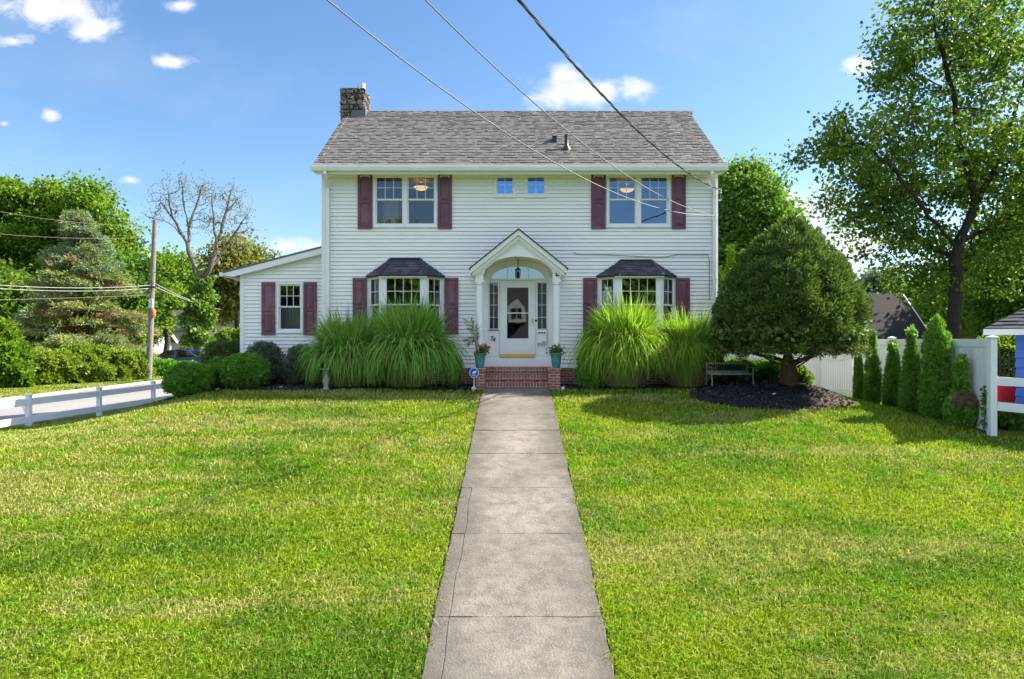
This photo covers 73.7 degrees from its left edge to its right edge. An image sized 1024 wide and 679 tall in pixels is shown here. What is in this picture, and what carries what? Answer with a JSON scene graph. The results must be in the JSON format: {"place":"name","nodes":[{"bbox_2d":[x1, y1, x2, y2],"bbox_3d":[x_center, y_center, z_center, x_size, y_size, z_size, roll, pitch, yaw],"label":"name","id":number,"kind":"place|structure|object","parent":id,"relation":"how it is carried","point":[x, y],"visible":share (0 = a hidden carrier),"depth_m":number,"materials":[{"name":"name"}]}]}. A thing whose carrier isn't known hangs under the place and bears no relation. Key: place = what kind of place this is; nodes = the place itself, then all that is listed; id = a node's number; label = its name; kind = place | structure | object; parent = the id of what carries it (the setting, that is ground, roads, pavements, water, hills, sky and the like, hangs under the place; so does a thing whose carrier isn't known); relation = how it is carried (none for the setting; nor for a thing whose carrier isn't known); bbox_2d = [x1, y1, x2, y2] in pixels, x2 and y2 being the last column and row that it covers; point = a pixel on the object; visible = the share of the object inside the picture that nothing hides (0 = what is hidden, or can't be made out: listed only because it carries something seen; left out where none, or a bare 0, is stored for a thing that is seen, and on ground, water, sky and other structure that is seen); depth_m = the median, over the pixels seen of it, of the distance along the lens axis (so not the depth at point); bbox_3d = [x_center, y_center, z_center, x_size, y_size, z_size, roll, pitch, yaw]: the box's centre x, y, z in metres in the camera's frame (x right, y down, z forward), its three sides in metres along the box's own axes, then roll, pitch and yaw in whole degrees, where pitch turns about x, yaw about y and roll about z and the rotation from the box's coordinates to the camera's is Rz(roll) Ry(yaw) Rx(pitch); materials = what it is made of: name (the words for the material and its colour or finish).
{"place":"outdoors","nodes":[
{"label":"outdoors","id":0,"kind":"place"},
{"bbox_2d":[0,375,162,397],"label":"grass","id":1,"kind":"structure","parent":0,"point":[21,390],"depth_m":29.78,"materials":[{"name":"green plant"}]},
{"bbox_2d":[0,383,171,427],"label":"street","id":2,"kind":"structure","parent":0,"point":[17,412],"depth_m":23.93,"materials":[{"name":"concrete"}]},
{"bbox_2d":[157,349,202,363],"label":"parked car","id":3,"kind":"object","parent":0,"point":[184,354],"visible":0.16,"depth_m":44.27,"materials":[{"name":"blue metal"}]},
{"bbox_2d":[0,349,1023,678],"bbox_3d":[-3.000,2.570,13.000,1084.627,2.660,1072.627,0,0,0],"label":"lawn","id":4,"kind":"structure","parent":0,"point":[1004,433],"depth_m":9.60,"materials":[{"name":"green plant"}]},
{"bbox_2d":[0,316,36,388],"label":"bush","id":5,"kind":"object","parent":4,"relation":"on","point":[17,354],"visible":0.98,"depth_m":29.78,"materials":[{"name":"green plant"}]},
{"bbox_2d":[0,258,113,344],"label":"broadleaf tree","id":6,"kind":"object","parent":4,"relation":"on","point":[10,277],"visible":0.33,"depth_m":42.61,"materials":[{"name":"green plant"}]},
{"bbox_2d":[31,345,87,384],"bbox_3d":[-22.057,1.371,32.212,2.957,2.221,3.283,0,0,21],"label":"hedge","id":7,"kind":"object","parent":4,"relation":"on","point":[53,366],"visible":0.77,"depth_m":31.77,"materials":[{"name":"green plant"}]},
{"bbox_2d":[0,380,161,401],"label":"kerb","id":8,"kind":"structure","parent":4,"relation":"on","point":[65,392],"depth_m":28.83,"materials":[{"name":"concrete"}]},
{"bbox_2d":[0,164,165,296],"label":"broadleaf tree","id":9,"kind":"object","parent":4,"relation":"on","point":[52,200],"visible":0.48,"depth_m":51.08,"materials":[{"name":"green plant"}]},
{"bbox_2d":[6,207,162,359],"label":"blue spruce","id":10,"kind":"object","parent":4,"relation":"on","point":[81,254],"visible":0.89,"depth_m":39.24,"materials":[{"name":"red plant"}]},
{"bbox_2d":[0,381,173,427],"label":"rail fence","id":11,"kind":"object","parent":4,"relation":"on","point":[28,402],"visible":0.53,"depth_m":18.05,"materials":[{"name":"white plastic"}]},
{"bbox_2d":[58,341,117,382],"bbox_3d":[-21.047,1.254,33.545,3.015,2.376,2.877,0,0,0],"label":"hedge","id":12,"kind":"object","parent":4,"relation":"on","point":[94,361],"visible":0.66,"depth_m":33.12,"materials":[{"name":"green plant"}]},
{"bbox_2d":[84,248,177,343],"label":"broadleaf tree","id":13,"kind":"object","parent":4,"relation":"on","point":[138,267],"visible":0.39,"depth_m":45.31,"materials":[{"name":"green plant"}]},
{"bbox_2d":[106,347,156,380],"bbox_3d":[-20.429,1.410,35.337,2.983,2.104,3.396,0,0,0],"label":"hedge","id":14,"kind":"object","parent":4,"relation":"on","point":[130,365],"visible":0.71,"depth_m":34.84,"materials":[{"name":"green plant"}]},
{"bbox_2d":[106,331,177,354],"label":"neighbour house","id":15,"kind":"structure","parent":4,"relation":"on","point":[158,348],"depth_m":50.96,"materials":[{"name":"white glass"}]},
{"bbox_2d":[138,220,156,378],"bbox_3d":[-19.173,-1.977,35.960,0.963,8.659,0.408,0,0,9],"label":"utility pole","id":16,"kind":"object","parent":4,"relation":"on","point":[151,316],"visible":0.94,"depth_m":35.89,"materials":[{"name":"brown wood"}]},
{"bbox_2d":[5,295,138,299],"bbox_3d":[-21.212,-1.935,31.425,0.018,0.840,9.886,0,0,26],"label":"overhead wire","id":17,"kind":"object","parent":16,"relation":"attached to","point":[58,298],"visible":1,"depth_m":31.65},
{"bbox_2d":[5,234,143,238],"bbox_3d":[-21.212,-4.951,31.425,0.014,0.868,9.886,0,0,26],"label":"overhead wire","id":18,"kind":"object","parent":16,"relation":"attached to","point":[86,238],"visible":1,"depth_m":33.11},
{"bbox_2d":[0,285,149,287],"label":"overhead wire","id":19,"kind":"object","parent":16,"relation":"attached to","point":[58,287],"visible":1,"depth_m":31.57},
{"bbox_2d":[0,288,149,290],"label":"overhead wire","id":20,"kind":"object","parent":16,"relation":"attached to","point":[48,290],"visible":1,"depth_m":31.27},
{"bbox_2d":[4,212,149,225],"bbox_3d":[-21.212,-5.748,31.425,0.014,0.487,9.887,0,0,26],"label":"overhead wire","id":21,"kind":"object","parent":16,"relation":"attached to","point":[90,223],"visible":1,"depth_m":33.55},
{"bbox_2d":[153,279,188,351],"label":"broadleaf tree","id":22,"kind":"object","parent":4,"relation":"on","point":[168,325],"visible":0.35,"depth_m":49.81,"materials":[{"name":"green plant"}]},
{"bbox_2d":[143,242,204,310],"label":"broadleaf tree","id":23,"kind":"object","parent":4,"relation":"on","point":[170,264],"visible":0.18,"depth_m":73.34,"materials":[{"name":"green plant"}]},
{"bbox_2d":[152,358,196,375],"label":"hedge","id":24,"kind":"object","parent":4,"relation":"on","point":[160,365],"visible":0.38,"depth_m":39.02,"materials":[{"name":"green plant"}]},
{"bbox_2d":[141,168,266,352],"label":"ivy tree","id":25,"kind":"object","parent":4,"relation":"on","point":[198,319],"visible":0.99,"depth_m":47.75,"materials":[{"name":"green plant"}]},
{"bbox_2d":[171,310,239,349],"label":"neighbour house","id":26,"kind":"structure","parent":4,"relation":"on","point":[179,332],"depth_m":61.00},
{"bbox_2d":[199,338,239,364],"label":"hedge","id":27,"kind":"object","parent":4,"relation":"on","point":[221,347],"visible":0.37,"depth_m":19.48,"materials":[{"name":"green plant"}]},
{"bbox_2d":[212,327,239,341],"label":"bush","id":28,"kind":"object","parent":4,"relation":"on","point":[229,333],"visible":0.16,"depth_m":54.18,"materials":[{"name":"green plant"}]},
{"bbox_2d":[175,228,283,331],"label":"broadleaf tree","id":29,"kind":"object","parent":4,"relation":"on","point":[228,292],"visible":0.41,"depth_m":60.32,"materials":[{"name":"green plant"}]},
{"bbox_2d":[219,83,727,384],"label":"house","id":30,"kind":"structure","parent":4,"relation":"on","point":[485,209],"depth_m":18.39,"materials":[{"name":"white plastic"}]},
{"bbox_2d":[154,272,218,275],"bbox_3d":[-13.386,-2.677,27.350,0.032,1.741,20.170,0,0,-33],"label":"overhead wire","id":31,"kind":"object","parent":30,"relation":"attached to","point":[189,275],"visible":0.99,"depth_m":23.95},
{"bbox_2d":[281,308,299,328],"bbox_3d":[-6.237,-0.525,19.250,0.633,0.850,0.050,0,0,0],"label":"curtain","id":32,"kind":"object","parent":30,"relation":"hanging from","point":[290,318],"visible":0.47,"depth_m":19.24,"materials":[{"name":"white fabric"}]},
{"bbox_2d":[373,178,404,227],"bbox_3d":[-3.306,-3.742,18.413,0.885,1.464,0.115,0,0,0],"label":"window","id":33,"kind":"structure","parent":30,"relation":"in","point":[375,225],"depth_m":18.37,"materials":[{"name":"white plastic"}]},
{"bbox_2d":[383,201,398,222],"bbox_3d":[-3.330,-3.440,18.750,0.426,0.840,0.050,0,0,0],"label":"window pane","id":34,"kind":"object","parent":30,"relation":"hanging from","point":[390,211],"visible":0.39,"depth_m":18.75,"materials":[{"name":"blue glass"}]},
{"bbox_2d":[365,258,445,342],"bbox_3d":[-2.871,-0.981,18.146,2.169,2.461,0.616,0,0,0],"label":"bay window","id":35,"kind":"structure","parent":30,"relation":"in","point":[393,268],"depth_m":18.05,"materials":[{"name":"white glass"}]},
{"bbox_2d":[413,180,428,190],"bbox_3d":[-2.573,-4.361,19.300,0.450,0.300,0.450,0,0,0],"label":"ceiling light","id":36,"kind":"object","parent":30,"relation":"attached to","point":[420,187],"visible":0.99,"depth_m":19.19,"materials":[{"name":"beige glass"}]},
{"bbox_2d":[405,178,437,227],"bbox_3d":[-2.449,-3.742,18.413,0.885,1.464,0.115,0,0,0],"label":"window","id":37,"kind":"structure","parent":30,"relation":"in","point":[407,225],"depth_m":18.37,"materials":[{"name":"white plastic"}]},
{"bbox_2d":[490,283,496,328],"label":"sidelight window","id":38,"kind":"structure","parent":30,"relation":"hanging from","point":[493,305],"depth_m":18.50,"materials":[{"name":"clear glass"}]},
{"bbox_2d":[494,178,515,197],"bbox_3d":[-0.189,-4.147,18.413,0.596,0.655,0.115,0,0,0],"label":"window","id":39,"kind":"structure","parent":30,"relation":"in","point":[503,187],"depth_m":18.40,"materials":[{"name":"blue glass"}]},
{"bbox_2d":[500,281,534,357],"bbox_3d":[0.148,-0.547,18.369,0.957,2.070,0.101,0,0,0],"label":"door","id":40,"kind":"structure","parent":30,"relation":"in","point":[517,298],"depth_m":18.39,"materials":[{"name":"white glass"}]},
{"bbox_2d":[515,258,520,277],"bbox_3d":[0.158,-1.880,17.950,0.160,0.560,0.139,0,0,0],"label":"pendant lantern","id":41,"kind":"object","parent":30,"relation":"hanging from","point":[517,271],"visible":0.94,"depth_m":17.92,"materials":[{"name":"metal"}]},
{"bbox_2d":[327,0,714,215],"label":"service cable","id":42,"kind":"object","parent":30,"relation":"attached to","point":[486,119],"visible":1,"depth_m":10.29,"materials":[{"name":"grey rubber"}]},
{"bbox_2d":[524,178,547,197],"bbox_3d":[0.647,-4.147,18.413,0.623,0.655,0.115,0,0,0],"label":"window","id":43,"kind":"structure","parent":30,"relation":"in","point":[534,187],"depth_m":18.42,"materials":[{"name":"blue glass"}]},
{"bbox_2d":[539,283,544,328],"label":"sidelight window","id":44,"kind":"structure","parent":30,"relation":"hanging from","point":[540,305],"depth_m":18.50,"materials":[{"name":"clear glass"}]},
{"bbox_2d":[537,330,546,343],"bbox_3d":[0.801,-0.074,18.310,0.258,0.363,0.124,0,0,0],"label":"mailbox","id":45,"kind":"object","parent":30,"relation":"attached to","point":[541,336],"visible":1,"depth_m":18.27,"materials":[{"name":"white metal"}]},
{"bbox_2d":[425,0,708,213],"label":"service cable","id":46,"kind":"object","parent":30,"relation":"attached to","point":[541,108],"visible":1,"depth_m":10.18,"materials":[{"name":"grey rubber"}]},
{"bbox_2d":[517,0,721,199],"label":"service cable","id":47,"kind":"object","parent":30,"relation":"attached to","point":[524,6],"visible":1,"depth_m":10.18,"materials":[{"name":"black rubber"},{"name":"metal"}]},
{"bbox_2d":[606,178,637,227],"bbox_3d":[2.974,-3.742,18.413,0.885,1.464,0.115,0,0,0],"label":"window","id":48,"kind":"structure","parent":30,"relation":"in","point":[609,225],"depth_m":18.37,"materials":[{"name":"white plastic"}]},
{"bbox_2d":[619,181,634,192],"bbox_3d":[3.251,-4.305,19.300,0.450,0.300,0.450,0,0,0],"label":"ceiling light","id":49,"kind":"object","parent":30,"relation":"attached to","point":[629,189],"visible":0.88,"depth_m":19.19,"materials":[{"name":"beige glass"}]},
{"bbox_2d":[596,259,676,341],"bbox_3d":[3.356,-0.961,18.147,2.195,2.421,0.619,0,0,0],"label":"bay window","id":50,"kind":"structure","parent":30,"relation":"in","point":[630,269],"depth_m":18.03,"materials":[{"name":"white glass"}]},
{"bbox_2d":[574,252,709,299],"bbox_3d":[3.486,-1.708,18.372,3.662,1.287,0.016,0,0,0],"label":"wall cable","id":51,"kind":"object","parent":30,"relation":"attached to","point":[667,256],"depth_m":18.37,"materials":[{"name":"grey rubber"}]},
{"bbox_2d":[638,178,670,227],"bbox_3d":[3.831,-3.742,18.413,0.885,1.464,0.115,0,0,0],"label":"window","id":52,"kind":"structure","parent":30,"relation":"in","point":[640,225],"depth_m":18.37,"materials":[{"name":"white plastic"}]},
{"bbox_2d":[659,183,665,222],"bbox_3d":[4.154,-3.625,18.750,0.233,1.350,0.050,0,0,0],"label":"curtain","id":53,"kind":"object","parent":30,"relation":"hanging from","point":[662,204],"visible":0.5,"depth_m":18.75,"materials":[{"name":"blue fabric"}]},
{"bbox_2d":[141,380,874,409],"bbox_3d":[-0.020,1.359,17.060,18.480,0.644,3.780,0,0,0],"label":"mulch bed","id":54,"kind":"object","parent":4,"relation":"on","point":[786,404],"visible":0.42,"depth_m":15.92,"materials":[{"name":"brown wood"}]},
{"bbox_2d":[160,360,215,396],"bbox_3d":[-8.201,1.007,17.301,1.279,0.982,1.352,0,0,0],"label":"boxwood","id":55,"kind":"object","parent":54,"relation":"on","point":[182,378],"visible":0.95,"depth_m":16.96,"materials":[{"name":"green plant"}]},
{"bbox_2d":[204,355,224,365],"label":"boxwood","id":56,"kind":"object","parent":54,"relation":"on","point":[217,359],"visible":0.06,"depth_m":18.54,"materials":[{"name":"green plant"}]},
{"bbox_2d":[208,362,224,387],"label":"boxwood","id":57,"kind":"object","parent":54,"relation":"on","point":[216,368],"visible":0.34,"depth_m":17.74,"materials":[{"name":"green plant"}]},
{"bbox_2d":[219,351,271,387],"bbox_3d":[-6.933,0.811,17.675,1.354,1.039,1.319,0,0,0],"label":"boxwood","id":58,"kind":"object","parent":54,"relation":"on","point":[239,370],"visible":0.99,"depth_m":17.35,"materials":[{"name":"green plant"}]},
{"bbox_2d":[244,340,287,384],"bbox_3d":[-6.709,0.656,18.431,1.392,1.312,1.019,0,0,0],"label":"shrub","id":59,"kind":"object","parent":54,"relation":"on","point":[270,351],"visible":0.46,"depth_m":18.29,"materials":[{"name":"green plant"}]},
{"bbox_2d":[281,343,317,384],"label":"shrub","id":60,"kind":"object","parent":54,"relation":"on","point":[288,368],"visible":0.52,"depth_m":18.07,"materials":[{"name":"green plant"}]},
{"bbox_2d":[321,369,330,389],"bbox_3d":[-4.665,0.993,17.120,0.260,0.525,0.253,0,0,0],"label":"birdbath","id":61,"kind":"object","parent":54,"relation":"on","point":[326,382],"visible":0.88,"depth_m":17.07,"materials":[{"name":"stone"}]},
{"bbox_2d":[292,299,390,387],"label":"ornamental grass","id":62,"kind":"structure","parent":54,"relation":"on","point":[330,350],"depth_m":17.39,"materials":[{"name":"green grass blades"}]},
{"bbox_2d":[344,281,472,387],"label":"ornamental grass","id":63,"kind":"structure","parent":54,"relation":"on","point":[410,350],"depth_m":17.11,"materials":[{"name":"green plant"}]},
{"bbox_2d":[442,355,464,385],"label":"boxwood","id":64,"kind":"object","parent":54,"relation":"on","point":[459,381],"visible":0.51,"depth_m":17.79,"materials":[{"name":"green plant"}]},
{"bbox_2d":[470,368,477,377],"bbox_3d":[-0.952,1.030,17.099,0.218,0.638,0.036,0,0,0],"label":"yard sign","id":65,"kind":"object","parent":54,"relation":"on","point":[473,372],"visible":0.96,"depth_m":17.08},
{"bbox_2d":[575,319,609,387],"bbox_3d":[2.202,0.361,17.765,1.154,1.907,1.170,0,0,0],"label":"conical shrub","id":66,"kind":"object","parent":54,"relation":"on","point":[590,382],"visible":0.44,"depth_m":17.41,"materials":[{"name":"green plant"}]},
{"bbox_2d":[562,277,680,387],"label":"ornamental grass","id":67,"kind":"object","parent":54,"relation":"on","point":[630,345],"depth_m":17.17,"materials":[{"name":"green plant"}]},
{"bbox_2d":[647,303,728,387],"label":"ornamental grass","id":68,"kind":"object","parent":54,"relation":"on","point":[690,340],"depth_m":17.46,"materials":[{"name":"green plant"}]},
{"bbox_2d":[699,356,729,385],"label":"shrub","id":69,"kind":"object","parent":54,"relation":"on","point":[718,380],"visible":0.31,"depth_m":17.63,"materials":[{"name":"green plant"}]},
{"bbox_2d":[705,362,754,385],"bbox_3d":[5.333,0.843,16.738,1.044,0.570,0.566,0,0,0],"label":"garden bench","id":70,"kind":"object","parent":54,"relation":"on","point":[711,372],"visible":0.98,"depth_m":16.91,"materials":[{"name":"grey wood"}]},
{"bbox_2d":[722,358,762,382],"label":"shrub","id":71,"kind":"object","parent":54,"relation":"on","point":[739,378],"visible":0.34,"depth_m":17.96,"materials":[{"name":"green plant"}]},
{"bbox_2d":[757,357,780,380],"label":"shrub","id":72,"kind":"object","parent":54,"relation":"on","point":[771,371],"visible":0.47,"depth_m":17.94,"materials":[{"name":"green plant"}]},
{"bbox_2d":[706,213,874,385],"bbox_3d":[6.652,-0.935,16.598,3.890,4.302,3.869,0,0,0],"label":"evergreen tree","id":73,"kind":"object","parent":54,"relation":"on","point":[790,288],"visible":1,"depth_m":15.55,"materials":[{"name":"green plant"}]},
{"bbox_2d":[797,365,815,385],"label":"shrub","id":74,"kind":"object","parent":54,"relation":"on","point":[804,375],"visible":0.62,"depth_m":17.41,"materials":[{"name":"green plant"}]},
{"bbox_2d":[417,389,616,678],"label":"soil edge","id":75,"kind":"object","parent":4,"relation":"on","point":[442,566],"visible":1,"depth_m":7.82,"materials":[{"name":"brown soil"}]},
{"bbox_2d":[421,388,614,678],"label":"walk","id":76,"kind":"structure","parent":4,"relation":"on","point":[524,604],"depth_m":8.07,"materials":[{"name":"concrete"}]},
{"bbox_2d":[476,367,560,388],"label":"brick steps","id":77,"kind":"structure","parent":4,"relation":"on","point":[522,377],"depth_m":17.58,"materials":[{"name":"red brick"}]},
{"bbox_2d":[463,316,491,367],"bbox_3d":[-0.918,0.031,17.490,0.798,1.406,0.483,0,0,0],"label":"flower pot","id":78,"kind":"object","parent":77,"relation":"on","point":[480,354],"visible":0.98,"depth_m":17.45,"materials":[{"name":"teal ceramic"}]},
{"bbox_2d":[546,343,566,367],"bbox_3d":[1.138,0.415,17.493,0.563,0.638,0.408,0,0,0],"label":"flower pot","id":79,"kind":"object","parent":77,"relation":"on","point":[556,359],"visible":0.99,"depth_m":17.42,"materials":[{"name":"teal ceramic"}]},
{"bbox_2d":[718,265,729,359],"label":"columnar evergreen","id":80,"kind":"object","parent":4,"relation":"on","point":[721,273],"visible":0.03,"depth_m":24.12,"materials":[{"name":"green plant"}]},
{"bbox_2d":[724,244,739,353],"bbox_3d":[7.988,-0.848,25.016,1.367,5.348,1.379,0,0,0],"label":"columnar evergreen","id":81,"kind":"object","parent":4,"relation":"on","point":[730,259],"visible":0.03,"depth_m":24.95,"materials":[{"name":"green plant"}]},
{"bbox_2d":[718,146,814,276],"bbox_3d":[12.916,-4.223,38.208,7.031,12.578,7.665,0,0,0],"label":"bushy tree","id":82,"kind":"object","parent":4,"relation":"on","point":[754,202],"visible":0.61,"depth_m":36.21,"materials":[{"name":"green plant"}]},
{"bbox_2d":[723,353,852,393],"bbox_3d":[8.025,1.197,23.317,0.326,1.689,7.180,0,0,-41],"label":"garden fence","id":83,"kind":"object","parent":4,"relation":"on","point":[830,373],"visible":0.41,"depth_m":21.14,"materials":[{"name":"white plastic"}]},
{"bbox_2d":[852,354,863,399],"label":"arborvitae","id":84,"kind":"object","parent":4,"relation":"on","point":[857,381],"visible":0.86,"depth_m":19.11,"materials":[{"name":"green plant"}]},
{"bbox_2d":[862,329,882,403],"bbox_3d":[9.513,0.760,17.998,0.509,2.150,0.553,0,0,0],"label":"arborvitae","id":85,"kind":"object","parent":4,"relation":"on","point":[872,380],"visible":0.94,"depth_m":17.89,"materials":[{"name":"green plant"}]},
{"bbox_2d":[823,293,926,372],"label":"neighbour house","id":86,"kind":"structure","parent":4,"relation":"on","point":[893,317],"depth_m":35.07,"materials":[{"name":"grey"}]},
{"bbox_2d":[856,262,904,292],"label":"leafy tree","id":87,"kind":"object","parent":4,"relation":"on","point":[869,276],"visible":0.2,"depth_m":84.03,"materials":[{"name":"green plant"}]},
{"bbox_2d":[880,339,901,406],"bbox_3d":[9.457,0.899,16.915,0.634,1.866,0.628,0,0,0],"label":"arborvitae","id":88,"kind":"object","parent":4,"relation":"on","point":[892,369],"visible":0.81,"depth_m":16.80,"materials":[{"name":"green plant"}]},
{"bbox_2d":[774,0,1023,338],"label":"maple tree","id":89,"kind":"object","parent":4,"relation":"on","point":[974,186],"visible":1,"depth_m":26.30,"materials":[{"name":"green plant"}]},
{"bbox_2d":[877,278,932,309],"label":"leafy tree","id":90,"kind":"object","parent":4,"relation":"on","point":[908,293],"visible":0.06,"depth_m":51.28,"materials":[{"name":"green plant"}]},
{"bbox_2d":[896,323,922,413],"bbox_3d":[9.309,0.729,15.927,0.595,2.224,0.614,0,0,0],"label":"arborvitae","id":91,"kind":"object","parent":4,"relation":"on","point":[909,383],"visible":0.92,"depth_m":15.79,"materials":[{"name":"green plant"}]},
{"bbox_2d":[854,335,998,435],"bbox_3d":[9.889,1.048,16.896,0.241,2.264,7.237,0,0,7],"label":"privacy fence","id":92,"kind":"object","parent":4,"relation":"on","point":[981,354],"visible":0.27,"depth_m":13.79,"materials":[{"name":"white plastic"}]},
{"bbox_2d":[917,313,954,420],"bbox_3d":[9.271,0.639,14.900,0.787,2.469,0.827,0,0,31],"label":"arborvitae","id":93,"kind":"object","parent":4,"relation":"on","point":[935,388],"visible":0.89,"depth_m":14.74,"materials":[{"name":"green plant"}]},
{"bbox_2d":[908,250,979,338],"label":"leafy tree","id":94,"kind":"object","parent":4,"relation":"on","point":[926,315],"visible":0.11,"depth_m":41.23,"materials":[{"name":"green plant"}]},
{"bbox_2d":[941,352,979,428],"bbox_3d":[9.292,1.086,14.089,0.734,1.670,0.724,0,0,0],"label":"arborvitae","id":95,"kind":"object","parent":4,"relation":"on","point":[960,406],"visible":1,"depth_m":13.97,"materials":[{"name":"green plant"}]},
{"bbox_2d":[926,183,1023,338],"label":"leafy tree","id":96,"kind":"object","parent":4,"relation":"on","point":[992,311],"visible":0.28,"depth_m":33.04,"materials":[{"name":"green plant"}]},
{"bbox_2d":[978,386,987,430],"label":"vine","id":97,"kind":"object","parent":4,"relation":"on","point":[984,402],"visible":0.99,"depth_m":13.49,"materials":[{"name":"green plant"}]},
{"bbox_2d":[976,334,1015,377],"bbox_3d":[14.889,0.906,20.512,3.038,2.432,1.793,0,0,0],"label":"background shrub","id":98,"kind":"object","parent":4,"relation":"on","point":[1006,344],"visible":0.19,"depth_m":20.11,"materials":[{"name":"green plant"}]},
{"bbox_2d":[983,308,1023,425],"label":"shed","id":99,"kind":"structure","parent":4,"relation":"on","point":[1013,324],"depth_m":14.16,"materials":[{"name":"blue"}]},
{"bbox_2d":[997,386,1015,403],"bbox_3d":[11.154,1.407,15.608,1.080,0.807,0.863,0,0,0],"label":"draped cover","id":100,"kind":"object","parent":4,"relation":"on","point":[1005,393],"visible":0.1,"depth_m":15.27,"materials":[{"name":"red fabric"}]},
{"bbox_2d":[997,351,1015,377],"bbox_3d":[12.200,1.110,18.598,3.224,1.580,0.029,0,0,0],"label":"iron fence","id":101,"kind":"object","parent":4,"relation":"on","point":[1008,359],"visible":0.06,"depth_m":18.59,"materials":[{"name":"black metal"}]},
{"bbox_2d":[997,377,1023,412],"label":"rail fence","id":102,"kind":"object","parent":4,"relation":"on","point":[1010,407],"visible":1,"depth_m":13.28,"materials":[{"name":"white plastic"}]},
{"bbox_2d":[997,400,1023,430],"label":"ground plant","id":103,"kind":"object","parent":4,"relation":"on","point":[1010,420],"visible":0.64,"depth_m":13.82,"materials":[{"name":"green plant"}]},
{"bbox_2d":[0,0,1023,279],"label":"sky","id":104,"kind":"structure","parent":0,"point":[247,92],"materials":[{"name":"blue"}]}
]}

